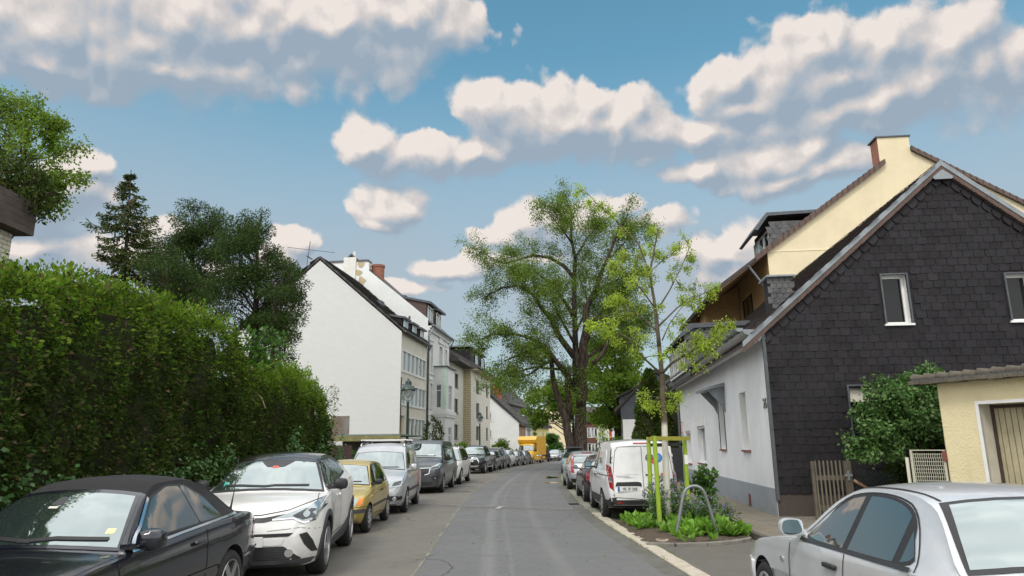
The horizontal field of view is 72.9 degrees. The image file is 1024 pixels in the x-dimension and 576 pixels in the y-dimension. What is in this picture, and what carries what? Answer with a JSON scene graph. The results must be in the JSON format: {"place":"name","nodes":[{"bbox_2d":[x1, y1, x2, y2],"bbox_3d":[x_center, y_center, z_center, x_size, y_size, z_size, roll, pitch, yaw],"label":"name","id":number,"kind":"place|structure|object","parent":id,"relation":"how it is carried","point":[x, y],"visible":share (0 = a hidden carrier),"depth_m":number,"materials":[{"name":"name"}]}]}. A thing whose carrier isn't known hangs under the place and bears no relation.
{"place":"outdoors","nodes":[
{"label":"outdoors","id":0,"kind":"place"},
{"bbox_2d":[244,459,560,575],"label":"parking lane","id":1,"kind":"structure","parent":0,"point":[364,554],"depth_m":13.16,"materials":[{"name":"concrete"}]},
{"bbox_2d":[0,459,255,575],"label":"convertible car","id":2,"kind":"object","parent":1,"relation":"on","point":[133,525],"visible":1,"depth_m":6.22,"materials":[{"name":"black paint"}]},
{"bbox_2d":[195,452,353,572],"bbox_3d":[-3.694,3.474,11.110,2.246,1.655,4.681,1,-13,-6],"label":"crossover car","id":3,"kind":"object","parent":1,"relation":"on","point":[299,505],"visible":0.66,"depth_m":10.00,"materials":[{"name":"white paint"}]},
{"bbox_2d":[338,459,389,531],"bbox_3d":[-3.766,4.614,15.652,1.868,1.441,3.775,0,-13,-1],"label":"hatchback car","id":4,"kind":"object","parent":1,"relation":"on","point":[371,489],"visible":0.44,"depth_m":15.22,"materials":[{"name":"gold metal"}]},
{"bbox_2d":[354,439,420,511],"bbox_3d":[-3.741,5.378,20.111,2.164,1.926,4.461,0,-13,-1],"label":"compact van","id":5,"kind":"object","parent":1,"relation":"on","point":[398,462],"visible":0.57,"depth_m":19.50,"materials":[{"name":"silver metal"}]},
{"bbox_2d":[401,379,415,438],"bbox_3d":[-4.287,5.957,28.396,0.620,4.480,0.620,-1,-13,0],"label":"street lamp","id":6,"kind":"object","parent":1,"relation":"on","point":[408,388],"visible":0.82,"depth_m":28.60,"materials":[{"name":"grey metal"}]},
{"bbox_2d":[407,440,456,491],"bbox_3d":[-3.523,7.221,28.345,2.323,1.971,5.134,-1,-13,2],"label":"panel van","id":7,"kind":"object","parent":1,"relation":"on","point":[437,461],"visible":0.56,"depth_m":27.07,"materials":[{"name":"paint"}]},
{"bbox_2d":[453,446,470,483],"bbox_3d":[-3.124,8.528,33.577,2.135,1.729,4.597,-1,-13,4],"label":"estate car","id":8,"kind":"object","parent":1,"relation":"on","point":[463,461],"visible":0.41,"depth_m":32.98,"materials":[{"name":"white paint"}]},
{"bbox_2d":[476,412,483,444],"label":"street lamp","id":9,"kind":"object","parent":1,"relation":"on","point":[479,417],"visible":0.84,"depth_m":55.88,"materials":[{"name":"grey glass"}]},
{"bbox_2d":[465,445,495,472],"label":"suv","id":10,"kind":"object","parent":1,"relation":"on","point":[481,457],"visible":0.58,"depth_m":45.36,"materials":[{"name":"black paint"}]},
{"bbox_2d":[471,450,502,470],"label":"saloon car","id":11,"kind":"object","parent":1,"relation":"on","point":[498,462],"visible":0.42,"depth_m":51.64,"materials":[{"name":"black paint"}]},
{"bbox_2d":[488,447,510,468],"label":"estate car","id":12,"kind":"object","parent":1,"relation":"on","point":[502,452],"visible":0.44,"depth_m":56.20,"materials":[{"name":"black paint"}]},
{"bbox_2d":[506,450,515,466],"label":"hatchback car","id":13,"kind":"object","parent":1,"relation":"on","point":[513,458],"visible":0.3,"depth_m":62.57,"materials":[{"name":"white paint"}]},
{"bbox_2d":[511,450,524,465],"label":"hatchback car","id":14,"kind":"object","parent":1,"relation":"on","point":[520,456],"visible":0.46,"depth_m":67.39,"materials":[{"name":"black paint"}]},
{"bbox_2d":[511,450,531,464],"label":"hatchback car","id":15,"kind":"object","parent":1,"relation":"on","point":[528,457],"visible":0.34,"depth_m":72.45,"materials":[{"name":"paint"}]},
{"bbox_2d":[516,436,545,463],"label":"box truck","id":16,"kind":"object","parent":1,"relation":"on","point":[534,446],"visible":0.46,"depth_m":78.72,"materials":[{"name":"yellow paint"}]},
{"bbox_2d":[536,449,549,461],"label":"estate car","id":17,"kind":"object","parent":1,"relation":"on","point":[547,456],"visible":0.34,"depth_m":88.23,"materials":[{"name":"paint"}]},
{"bbox_2d":[549,449,562,460],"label":"hatchback car","id":18,"kind":"object","parent":1,"relation":"on","point":[555,453],"visible":0.71,"depth_m":94.27,"materials":[{"name":"silver metal"}]},
{"bbox_2d":[0,0,1023,422],"label":"sky","id":19,"kind":"structure","parent":0,"point":[382,131],"materials":[{"name":"blue"}]},
{"bbox_2d":[414,460,664,575],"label":"road","id":20,"kind":"structure","parent":0,"point":[571,552],"depth_m":12.91,"materials":[{"name":"asphalt"}]},
{"bbox_2d":[410,468,517,575],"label":"road joint","id":21,"kind":"object","parent":20,"relation":"on","point":[428,552],"visible":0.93,"depth_m":13.66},
{"bbox_2d":[409,504,576,510],"bbox_3d":[-0.777,6.283,19.896,5.565,0.001,0.475,-7,-14,27],"label":"road patch","id":22,"kind":"object","parent":20,"relation":"on","point":[495,507],"visible":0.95,"depth_m":19.73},
{"bbox_2d":[555,472,687,575],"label":"gutter","id":23,"kind":"object","parent":20,"relation":"on","point":[665,568],"visible":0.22,"depth_m":12.70,"materials":[{"name":"concrete"}]},
{"bbox_2d":[573,483,755,575],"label":"parking bay","id":24,"kind":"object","parent":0,"point":[727,560],"visible":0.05,"depth_m":10.89,"materials":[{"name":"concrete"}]},
{"bbox_2d":[559,447,583,472],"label":"estate car","id":25,"kind":"object","parent":24,"relation":"on","point":[566,454],"visible":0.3,"depth_m":44.37,"materials":[{"name":"blue paint"}]},
{"bbox_2d":[560,451,597,488],"bbox_3d":[3.022,7.539,28.949,1.985,1.481,3.986,-1,-13,0],"label":"hatchback car","id":26,"kind":"object","parent":24,"relation":"on","point":[578,458],"visible":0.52,"depth_m":27.49,"materials":[{"name":"silver metal"}]},
{"bbox_2d":[560,474,599,512],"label":"roadside kerb","id":27,"kind":"structure","parent":24,"relation":"on","point":[585,505],"depth_m":21.49,"materials":[{"name":"concrete"}]},
{"bbox_2d":[573,454,596,501],"bbox_3d":[3.033,6.189,22.865,1.951,1.422,3.916,-1,-13,0],"label":"hatchback car","id":28,"kind":"object","parent":24,"relation":"on","point":[583,481],"visible":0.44,"depth_m":21.71,"materials":[{"name":"red paint"}]},
{"bbox_2d":[584,439,677,516],"bbox_3d":[3.074,4.921,18.226,2.204,1.842,4.469,-1,-13,0],"label":"panel van","id":29,"kind":"object","parent":24,"relation":"on","point":[619,475],"visible":0.59,"depth_m":16.25,"materials":[{"name":"white paint"}]},
{"bbox_2d":[617,520,746,542],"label":"planting bed soil","id":30,"kind":"structure","parent":24,"relation":"on","point":[650,534],"depth_m":12.71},
{"bbox_2d":[571,182,736,516],"bbox_3d":[3.155,1.270,15.429,3.552,7.727,1.806,-1,-13,0],"label":"young tree","id":31,"kind":"object","parent":30,"relation":"on","point":[700,343],"visible":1,"depth_m":15.29,"materials":[{"name":"green plant"}]},
{"bbox_2d":[642,484,670,525],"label":"flowering plant","id":32,"kind":"object","parent":30,"relation":"on","point":[651,510],"visible":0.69,"depth_m":14.44,"materials":[{"name":"green plant"}]},
{"bbox_2d":[642,478,676,519],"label":"flowering plant","id":33,"kind":"object","parent":30,"relation":"on","point":[671,495],"visible":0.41,"depth_m":14.69,"materials":[{"name":"green plant"}]},
{"bbox_2d":[644,476,690,513],"bbox_3d":[3.552,4.704,15.568,0.958,1.069,0.934,-9,-15,33],"label":"flowering plant","id":34,"kind":"object","parent":30,"relation":"on","point":[676,500],"visible":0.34,"depth_m":15.39,"materials":[{"name":"green plant"}]},
{"bbox_2d":[646,436,690,523],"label":"tree stakes","id":35,"kind":"object","parent":30,"relation":"on","point":[654,444],"visible":0.79,"depth_m":15.00,"materials":[{"name":"green wood"}]},
{"bbox_2d":[654,479,684,516],"bbox_3d":[3.502,4.822,15.663,0.829,1.050,0.064,-2,-13,8],"label":"steel hoop","id":36,"kind":"object","parent":30,"relation":"on","point":[676,492],"visible":0.25,"depth_m":15.66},
{"bbox_2d":[620,509,752,540],"bbox_3d":[3.410,4.640,13.846,2.172,0.435,3.576,-1,-13,0],"label":"ground cover","id":37,"kind":"object","parent":30,"relation":"on","point":[692,528],"visible":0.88,"depth_m":12.98,"materials":[{"name":"green plant"}]},
{"bbox_2d":[676,490,710,518],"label":"flowering plant","id":38,"kind":"object","parent":30,"relation":"on","point":[687,508],"visible":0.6,"depth_m":14.42,"materials":[{"name":"green plant"}]},
{"bbox_2d":[675,484,718,535],"bbox_3d":[3.415,4.197,12.903,0.829,1.050,0.064,0,-13,-4],"label":"steel hoop","id":39,"kind":"object","parent":30,"relation":"on","point":[686,489],"visible":0.84,"depth_m":12.91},
{"bbox_2d":[680,463,719,504],"bbox_3d":[4.237,4.629,15.600,0.889,1.373,0.825,-1,-13,0],"label":"leafy shrub","id":40,"kind":"object","parent":30,"relation":"on","point":[706,481],"visible":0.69,"depth_m":15.58,"materials":[{"name":"green plant"}]},
{"bbox_2d":[692,489,724,518],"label":"flowering plant","id":41,"kind":"object","parent":30,"relation":"on","point":[703,509],"visible":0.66,"depth_m":14.16,"materials":[{"name":"green plant"}]},
{"bbox_2d":[709,501,741,521],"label":"flowering plant","id":42,"kind":"object","parent":30,"relation":"on","point":[721,511],"visible":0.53,"depth_m":13.60,"materials":[{"name":"green plant"}]},
{"bbox_2d":[647,535,751,546],"bbox_3d":[3.494,4.500,12.276,2.364,0.085,0.661,6,-14,-26],"label":"bed edging","id":43,"kind":"object","parent":24,"relation":"on","point":[711,543],"visible":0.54,"depth_m":11.95,"materials":[{"name":"concrete"}]},
{"bbox_2d":[750,481,1023,575],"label":"saloon car","id":44,"kind":"object","parent":24,"relation":"on","point":[955,528],"visible":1,"depth_m":4.59,"materials":[{"name":"silver metal"}]},
{"bbox_2d":[677,482,819,536],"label":"sidewalk","id":45,"kind":"structure","parent":0,"point":[763,522],"depth_m":15.37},
{"bbox_2d":[631,367,660,440],"bbox_3d":[7.131,6.813,35.292,2.732,5.624,2.706,-1,-13,0],"label":"thuja cone","id":46,"kind":"object","parent":45,"relation":"on","point":[646,425],"visible":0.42,"depth_m":35.06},
{"bbox_2d":[671,447,683,481],"bbox_3d":[7.070,7.771,30.336,2.230,1.563,0.030,-2,-13,4],"label":"plank fence","id":47,"kind":"object","parent":45,"relation":"on","point":[678,463],"visible":0.15,"depth_m":30.34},
{"bbox_2d":[810,460,853,519],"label":"wooden gate","id":48,"kind":"structure","parent":45,"relation":"on","point":[846,477],"depth_m":14.86,"materials":[{"name":"brown wood"}]},
{"bbox_2d":[836,359,944,481],"bbox_3d":[8.041,3.122,14.252,3.023,3.361,1.360,4,-14,-20],"label":"rose bush","id":49,"kind":"object","parent":45,"relation":"on","point":[909,420],"visible":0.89,"depth_m":14.10,"materials":[{"name":"green plant"}]},
{"bbox_2d":[908,363,1023,484],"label":"garage","id":50,"kind":"structure","parent":45,"relation":"on","point":[982,413],"depth_m":12.18,"materials":[{"name":"paint"}]},
{"bbox_2d":[905,450,948,482],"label":"metal gate","id":51,"kind":"structure","parent":50,"relation":"attached to","point":[943,454],"depth_m":12.85,"materials":[{"name":"metal"}]},
{"bbox_2d":[989,403,1023,484],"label":"garage door","id":52,"kind":"structure","parent":50,"relation":"in","point":[1007,419],"depth_m":12.03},
{"bbox_3d":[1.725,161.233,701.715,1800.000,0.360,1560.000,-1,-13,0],"label":"ground","id":53,"kind":"structure","parent":0,"visible":0},
{"bbox_2d":[0,185,37,302],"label":"brick house","id":54,"kind":"structure","parent":53,"relation":"on","point":[17,218],"depth_m":15.43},
{"bbox_2d":[0,149,65,238],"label":"yew tree","id":55,"kind":"object","parent":53,"relation":"on","point":[39,180],"visible":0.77,"depth_m":16.16,"materials":[{"name":"green plant"}]},
{"bbox_2d":[0,84,99,222],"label":"broadleaf tree","id":56,"kind":"object","parent":53,"relation":"on","point":[48,128],"visible":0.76,"depth_m":18.52,"materials":[{"name":"green plant"}]},
{"bbox_2d":[0,250,265,509],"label":"hedge","id":57,"kind":"object","parent":53,"relation":"on","point":[93,379],"visible":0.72,"depth_m":9.91,"materials":[{"name":"green plant"}]},
{"bbox_2d":[79,170,211,337],"bbox_3d":[-15.856,1.375,27.890,7.168,13.514,7.324,-1,-13,0],"label":"spruce tree","id":58,"kind":"object","parent":53,"relation":"on","point":[123,265],"visible":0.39,"depth_m":29.11,"materials":[{"name":"green plant"}]},
{"bbox_2d":[0,423,346,509],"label":"ivy","id":59,"kind":"object","parent":53,"relation":"on","point":[6,500],"visible":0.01,"depth_m":11.75,"materials":[{"name":"green plant"}]},
{"bbox_2d":[124,236,233,320],"bbox_3d":[-13.267,2.794,27.156,4.925,10.568,3.520,-1,-13,0],"label":"cypress tree","id":60,"kind":"object","parent":53,"relation":"on","point":[193,283],"visible":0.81,"depth_m":27.38,"materials":[{"name":"green plant"}]},
{"bbox_2d":[134,197,233,321],"bbox_3d":[-16.278,2.308,33.334,6.232,14.322,4.759,-1,-13,0],"label":"cypress tree","id":61,"kind":"object","parent":53,"relation":"on","point":[190,239],"visible":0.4,"depth_m":33.41,"materials":[{"name":"green plant"}]},
{"bbox_2d":[206,207,307,354],"bbox_3d":[-11.196,2.390,30.135,4.642,12.634,4.533,-1,-13,0],"label":"cypress tree","id":62,"kind":"object","parent":53,"relation":"on","point":[248,240],"visible":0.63,"depth_m":29.94,"materials":[{"name":"green plant"}]},
{"bbox_2d":[237,324,294,384],"bbox_3d":[-5.522,3.010,15.055,1.343,4.552,1.074,4,-13,-18],"label":"leafy shrub","id":63,"kind":"object","parent":53,"relation":"on","point":[261,354],"visible":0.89,"depth_m":15.34,"materials":[{"name":"green plant"}]},
{"bbox_2d":[209,351,341,484],"bbox_3d":[-6.519,3.976,18.698,2.475,4.238,8.544,-1,-13,0],"label":"hedge","id":64,"kind":"object","parent":53,"relation":"on","point":[288,401],"visible":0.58,"depth_m":17.64,"materials":[{"name":"plant"}]},
{"bbox_2d":[254,257,313,365],"bbox_3d":[-9.389,3.311,28.105,2.392,9.913,3.557,4,-14,-19],"label":"cypress tree","id":65,"kind":"object","parent":53,"relation":"on","point":[291,294],"visible":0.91,"depth_m":28.20,"materials":[{"name":"green plant"}]},
{"bbox_2d":[231,241,431,445],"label":"tall house","id":66,"kind":"structure","parent":53,"relation":"on","point":[364,356],"depth_m":50.97,"materials":[{"name":"white paint"}]},
{"bbox_2d":[401,382,425,409],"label":"window","id":67,"kind":"structure","parent":66,"relation":"in","point":[418,401],"depth_m":54.23,"materials":[{"name":"white glass"}]},
{"bbox_2d":[402,349,425,379],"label":"window","id":68,"kind":"structure","parent":66,"relation":"in","point":[413,365],"depth_m":53.62,"materials":[{"name":"white glass"}]},
{"bbox_2d":[409,417,424,438],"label":"window","id":69,"kind":"structure","parent":66,"relation":"in","point":[416,425],"depth_m":53.66,"materials":[{"name":"white glass"}]},
{"bbox_2d":[318,445,351,458],"bbox_3d":[-6.417,6.402,24.171,1.605,1.787,0.042,-1,-13,2],"label":"plank fence","id":70,"kind":"object","parent":53,"relation":"on","point":[347,452],"visible":0.13,"depth_m":24.30,"materials":[{"name":"brown"}]},
{"bbox_2d":[331,416,349,438],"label":"corrugated shed","id":71,"kind":"structure","parent":53,"relation":"on","point":[342,424],"depth_m":32.37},
{"bbox_2d":[334,434,424,458],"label":"shed","id":72,"kind":"structure","parent":53,"relation":"on","point":[354,441],"depth_m":26.92,"materials":[{"name":"brown wood"}]},
{"bbox_2d":[329,251,456,445],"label":"ornate house","id":73,"kind":"structure","parent":53,"relation":"on","point":[425,314],"depth_m":59.89,"materials":[{"name":"white paint"}]},
{"bbox_2d":[429,338,433,371],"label":"window","id":74,"kind":"structure","parent":73,"relation":"in","point":[431,341],"depth_m":59.31,"materials":[{"name":"white glass"}]},
{"bbox_2d":[429,377,433,409],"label":"window","id":75,"kind":"structure","parent":73,"relation":"in","point":[431,380],"depth_m":58.64,"materials":[{"name":"white glass"}]},
{"bbox_2d":[439,343,442,365],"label":"window","id":76,"kind":"structure","parent":73,"relation":"in","point":[440,345],"depth_m":63.15,"materials":[{"name":"white glass"}]},
{"bbox_2d":[420,420,431,439],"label":"columnar yew","id":77,"kind":"object","parent":53,"relation":"on","point":[425,430],"visible":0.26,"depth_m":45.09,"materials":[{"name":"green plant"}]},
{"bbox_2d":[429,414,444,440],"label":"columnar yew","id":78,"kind":"object","parent":53,"relation":"on","point":[438,423],"visible":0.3,"depth_m":45.09,"materials":[{"name":"green plant"}]},
{"bbox_2d":[452,442,466,447],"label":"bush","id":79,"kind":"object","parent":53,"relation":"on","point":[463,444],"visible":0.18,"depth_m":50.33,"materials":[{"name":"green plant"}]},
{"bbox_2d":[449,345,495,447],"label":"apartment house","id":80,"kind":"structure","parent":53,"relation":"on","point":[470,404],"depth_m":73.13,"materials":[{"name":"paint"}]},
{"bbox_2d":[454,424,458,439],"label":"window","id":81,"kind":"structure","parent":80,"relation":"in","point":[455,426],"depth_m":68.66,"materials":[{"name":"grey glass"}]},
{"bbox_2d":[490,438,512,449],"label":"bush","id":82,"kind":"object","parent":53,"relation":"on","point":[505,444],"visible":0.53,"depth_m":69.70,"materials":[{"name":"green plant"}]},
{"bbox_2d":[490,383,551,449],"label":"gabled house","id":83,"kind":"structure","parent":53,"relation":"on","point":[504,424],"depth_m":94.33,"materials":[{"name":"paint"}]},
{"bbox_2d":[517,378,575,442],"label":"maple tree","id":84,"kind":"object","parent":53,"relation":"on","point":[540,417],"visible":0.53,"depth_m":69.17,"materials":[{"name":"green plant"}]},
{"bbox_2d":[545,432,564,452],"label":"bush","id":85,"kind":"object","parent":53,"relation":"on","point":[552,441],"visible":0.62,"depth_m":100.75,"materials":[{"name":"green plant"}]},
{"bbox_2d":[543,401,571,448],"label":"gabled house","id":86,"kind":"structure","parent":53,"relation":"on","point":[554,430],"depth_m":128.99,"materials":[{"name":"paint"}]},
{"bbox_2d":[452,175,666,450],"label":"street tree","id":87,"kind":"object","parent":53,"relation":"on","point":[554,289],"visible":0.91,"depth_m":49.81,"materials":[{"name":"green plant"}]},
{"bbox_2d":[586,407,597,450],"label":"brick house","id":88,"kind":"structure","parent":53,"relation":"on","point":[591,430],"depth_m":89.81,"materials":[{"name":"red brick"}]},
{"bbox_2d":[587,427,594,437],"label":"window","id":89,"kind":"structure","parent":88,"relation":"in","point":[589,429],"depth_m":89.90,"materials":[{"name":"white glass"}]},
{"bbox_2d":[588,443,595,450],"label":"window","id":90,"kind":"structure","parent":88,"relation":"in","point":[590,445],"depth_m":89.50,"materials":[{"name":"white glass"}]},
{"bbox_2d":[594,424,610,440],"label":"young tree","id":91,"kind":"object","parent":53,"relation":"on","point":[604,430],"visible":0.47,"depth_m":76.32,"materials":[{"name":"green plant"}]},
{"bbox_2d":[595,418,614,446],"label":"gabled house","id":92,"kind":"structure","parent":53,"relation":"on","point":[612,433],"depth_m":82.00,"materials":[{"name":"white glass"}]},
{"bbox_2d":[594,434,622,450],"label":"bush","id":93,"kind":"object","parent":53,"relation":"on","point":[615,437],"visible":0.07,"depth_m":54.42,"materials":[{"name":"green plant"}]},
{"bbox_2d":[586,323,646,438],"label":"maple tree","id":94,"kind":"object","parent":53,"relation":"on","point":[615,380],"visible":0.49,"depth_m":60.98,"materials":[{"name":"green plant"}]},
{"bbox_2d":[559,474,680,559],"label":"weeds","id":95,"kind":"object","parent":53,"relation":"on","point":[613,520],"visible":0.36,"depth_m":15.89,"materials":[{"name":"green plant"}]},
{"bbox_2d":[614,369,669,438],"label":"gabled house","id":96,"kind":"structure","parent":53,"relation":"on","point":[625,407],"depth_m":51.20,"materials":[{"name":"grey stone"}]},
{"bbox_2d":[592,512,709,575],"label":"kerb setts","id":97,"kind":"structure","parent":53,"relation":"on","point":[685,567],"depth_m":11.21,"materials":[{"name":"stone"}]},
{"bbox_2d":[656,372,683,476],"bbox_3d":[8.092,6.590,33.205,2.452,5.115,2.956,-1,-13,0],"label":"hedge","id":98,"kind":"object","parent":53,"relation":"on","point":[672,420],"visible":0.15,"depth_m":32.23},
{"bbox_2d":[678,506,769,539],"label":"sidewalk kerb","id":99,"kind":"structure","parent":53,"relation":"on","point":[754,535],"depth_m":12.63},
{"bbox_2d":[662,160,1023,516],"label":"slate house","id":100,"kind":"structure","parent":53,"relation":"on","point":[929,264],"depth_m":16.38,"materials":[{"name":"stone"}]},
{"bbox_2d":[684,421,692,464],"bbox_3d":[7.345,6.381,28.576,0.260,1.710,1.400,-2,-13,5],"label":"window","id":101,"kind":"structure","parent":100,"relation":"in","point":[687,424],"depth_m":28.83,"materials":[{"name":"white glass"}]},
{"bbox_2d":[696,415,706,464],"bbox_3d":[7.017,5.566,25.420,0.260,1.750,1.750,-2,-13,5],"label":"window","id":102,"kind":"structure","parent":100,"relation":"in","point":[699,419],"depth_m":25.82,"materials":[{"name":"white glass"}]},
{"bbox_2d":[717,401,726,450],"bbox_3d":[6.614,4.154,21.576,0.280,1.770,0.950,-2,-13,5],"label":"window","id":103,"kind":"structure","parent":100,"relation":"in","point":[721,449],"depth_m":21.50,"materials":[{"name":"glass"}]},
{"bbox_2d":[738,387,750,451],"bbox_3d":[6.304,3.526,18.545,0.280,1.660,0.890,-2,-13,5],"label":"window","id":104,"kind":"structure","parent":100,"relation":"in","point":[743,389],"depth_m":18.53,"materials":[{"name":"plastic"}]},
{"bbox_2d":[846,384,913,440],"bbox_3d":[8.510,2.873,15.875,1.600,1.325,0.260,-2,-13,5],"label":"window","id":105,"kind":"structure","parent":100,"relation":"in","point":[850,404],"depth_m":15.95,"materials":[{"name":"white"}]},
{"bbox_2d":[879,273,915,325],"bbox_3d":[9.050,0.285,16.404,0.660,1.255,0.260,-2,-13,5],"label":"window","id":106,"kind":"structure","parent":100,"relation":"in","point":[892,288],"depth_m":16.46,"materials":[{"name":"white"}]},
{"bbox_2d":[1002,272,1023,322],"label":"window","id":107,"kind":"structure","parent":100,"relation":"in","point":[1014,285],"depth_m":16.23,"materials":[{"name":"white"}]},
{"bbox_2d":[679,135,1023,330],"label":"gabled house","id":108,"kind":"structure","parent":53,"relation":"on","point":[792,242],"depth_m":32.40,"materials":[{"name":"beige paint"}]},
{"bbox_2d":[743,293,752,318],"bbox_3d":[12.565,2.042,36.385,0.050,3.300,2.800,-2,-13,5],"label":"window","id":109,"kind":"structure","parent":108,"relation":"in","point":[748,302],"depth_m":37.00,"materials":[{"name":"brown glass"}]},
{"bbox_2d":[853,468,898,489],"bbox_3d":[7.736,4.391,14.490,0.406,1.231,0.992,9,-16,-35],"label":"wire fence","id":110,"kind":"object","parent":53,"relation":"on","point":[861,484],"visible":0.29,"depth_m":14.58,"materials":[{"name":"grey"}]},
{"bbox_2d":[880,399,947,483],"bbox_3d":[8.781,3.585,14.782,1.813,3.082,0.953,-1,-13,0],"label":"yew bush","id":111,"kind":"object","parent":53,"relation":"on","point":[902,474],"visible":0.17,"depth_m":14.68,"materials":[{"name":"green plant"}]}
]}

